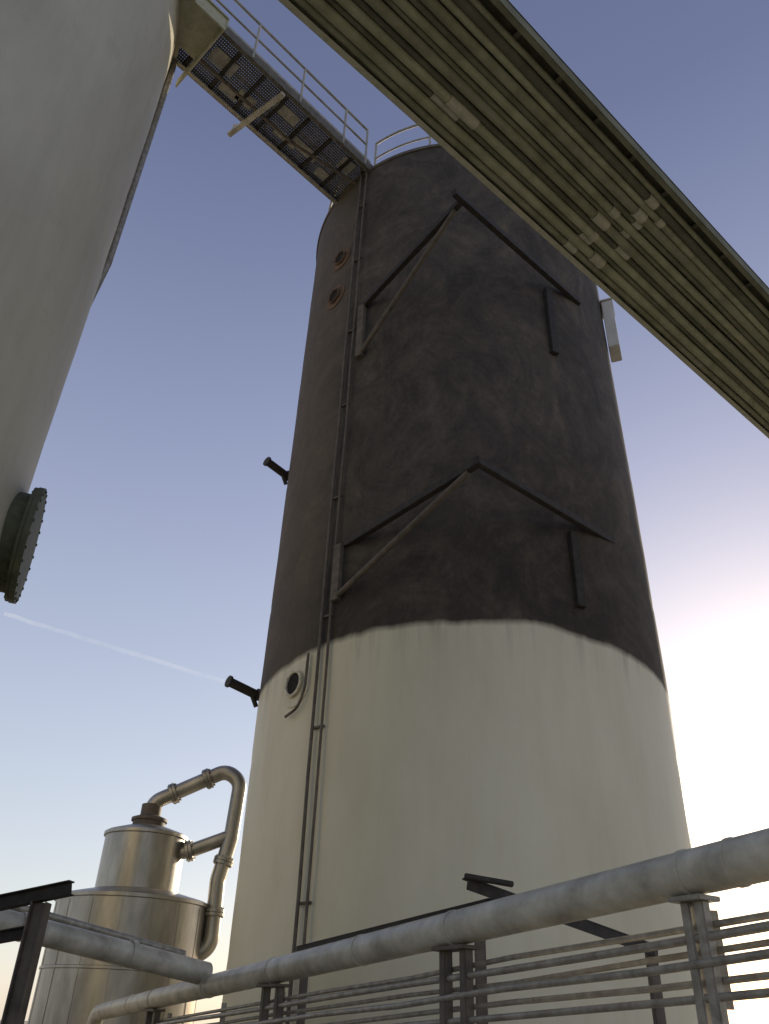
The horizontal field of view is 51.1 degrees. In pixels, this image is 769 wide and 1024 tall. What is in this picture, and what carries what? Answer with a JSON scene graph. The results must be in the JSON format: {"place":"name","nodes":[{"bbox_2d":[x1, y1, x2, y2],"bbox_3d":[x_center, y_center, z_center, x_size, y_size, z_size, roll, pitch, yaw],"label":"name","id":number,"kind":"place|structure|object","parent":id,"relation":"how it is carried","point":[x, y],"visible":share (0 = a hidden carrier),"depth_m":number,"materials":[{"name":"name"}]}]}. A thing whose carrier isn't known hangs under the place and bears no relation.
{"place":"outdoors","nodes":[
{"label":"outdoors","id":0,"kind":"place"},
{"bbox_2d":[0,0,768,1023],"label":"sky","id":1,"kind":"structure","parent":0,"point":[149,585],"materials":[{"name":"blue"}]},
{"bbox_2d":[151,910,768,1023],"bbox_3d":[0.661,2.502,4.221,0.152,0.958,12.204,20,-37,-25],"label":"conduit bank","id":2,"kind":"structure","parent":0,"point":[722,960],"depth_m":3.90,"materials":[{"name":"metal"}]},
{"label":"ground","id":3,"kind":"structure","parent":0,"visible":0},
{"bbox_2d":[0,880,74,1023],"bbox_3d":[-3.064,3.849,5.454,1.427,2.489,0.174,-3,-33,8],"label":"steel frame","id":4,"kind":"object","parent":3,"relation":"on","point":[30,934],"visible":1,"depth_m":5.87,"materials":[{"name":"black metal"}]},
{"bbox_2d":[0,906,212,984],"bbox_3d":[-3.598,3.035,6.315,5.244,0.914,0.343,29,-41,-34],"label":"pipeline","id":5,"kind":"object","parent":4,"relation":"on","point":[66,934],"visible":0.69,"depth_m":7.05,"materials":[{"name":"metal"}]},
{"bbox_2d":[0,0,179,603],"bbox_3d":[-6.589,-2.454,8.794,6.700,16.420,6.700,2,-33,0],"label":"storage tank","id":6,"kind":"object","parent":3,"relation":"on","point":[84,86],"visible":1,"depth_m":8.97,"materials":[{"name":"white metal"}]},
{"bbox_2d":[27,765,245,1023],"bbox_3d":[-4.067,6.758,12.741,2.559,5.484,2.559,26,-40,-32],"label":"process vessel","id":7,"kind":"object","parent":3,"relation":"on","point":[134,890],"visible":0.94,"depth_m":12.26,"materials":[{"name":"metal"}]},
{"bbox_2d":[142,988,164,1023],"bbox_3d":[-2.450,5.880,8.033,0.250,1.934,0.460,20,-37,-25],"label":"pipe support","id":8,"kind":"object","parent":3,"relation":"on","point":[155,1015],"visible":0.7,"depth_m":8.43,"materials":[{"name":"grey metal"}]},
{"bbox_2d":[256,957,290,1023],"bbox_3d":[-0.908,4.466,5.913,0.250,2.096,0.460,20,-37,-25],"label":"pipe support","id":9,"kind":"object","parent":3,"relation":"on","point":[278,997],"visible":0.74,"depth_m":6.32,"materials":[{"name":"grey metal"}]},
{"bbox_2d":[431,910,480,1023],"bbox_3d":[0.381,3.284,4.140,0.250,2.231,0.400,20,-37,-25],"label":"pipe support","id":10,"kind":"object","parent":3,"relation":"on","point":[465,951],"visible":0.74,"depth_m":4.53,"materials":[{"name":"grey metal"}]},
{"bbox_2d":[222,124,697,1023],"bbox_3d":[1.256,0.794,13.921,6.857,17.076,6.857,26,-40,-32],"label":"storage tank","id":11,"kind":"object","parent":3,"relation":"on","point":[462,672],"visible":0.86,"depth_m":10.34,"materials":[{"name":"metal"}]},
{"bbox_2d":[171,0,372,204],"bbox_3d":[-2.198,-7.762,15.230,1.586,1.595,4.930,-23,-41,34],"label":"catwalk","id":12,"kind":"object","parent":11,"relation":"on","point":[204,26],"visible":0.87,"depth_m":14.88,"materials":[{"name":"metal"}]},
{"bbox_2d":[296,873,666,1023],"bbox_3d":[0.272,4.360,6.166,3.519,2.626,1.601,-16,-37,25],"label":"steel bracket","id":13,"kind":"object","parent":3,"relation":"on","point":[478,884],"visible":0.47,"depth_m":6.26,"materials":[{"name":"black metal"}]},
{"bbox_2d":[278,0,768,437],"bbox_3d":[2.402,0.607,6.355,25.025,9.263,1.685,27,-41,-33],"label":"cable tray","id":14,"kind":"object","parent":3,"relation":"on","point":[501,101],"visible":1,"depth_m":8.23,"materials":[{"name":"metal"}]},
{"bbox_2d":[668,849,728,1023],"bbox_3d":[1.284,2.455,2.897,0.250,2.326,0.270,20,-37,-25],"label":"pipe support","id":15,"kind":"object","parent":3,"relation":"on","point":[696,914],"visible":0.73,"depth_m":3.30,"materials":[{"name":"metal"}]},
{"bbox_2d":[86,828,768,1023],"bbox_3d":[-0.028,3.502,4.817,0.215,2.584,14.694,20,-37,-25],"label":"pipeline","id":16,"kind":"object","parent":15,"relation":"on","point":[728,863],"visible":1,"depth_m":4.22,"materials":[{"name":"grey metal"}]}
]}

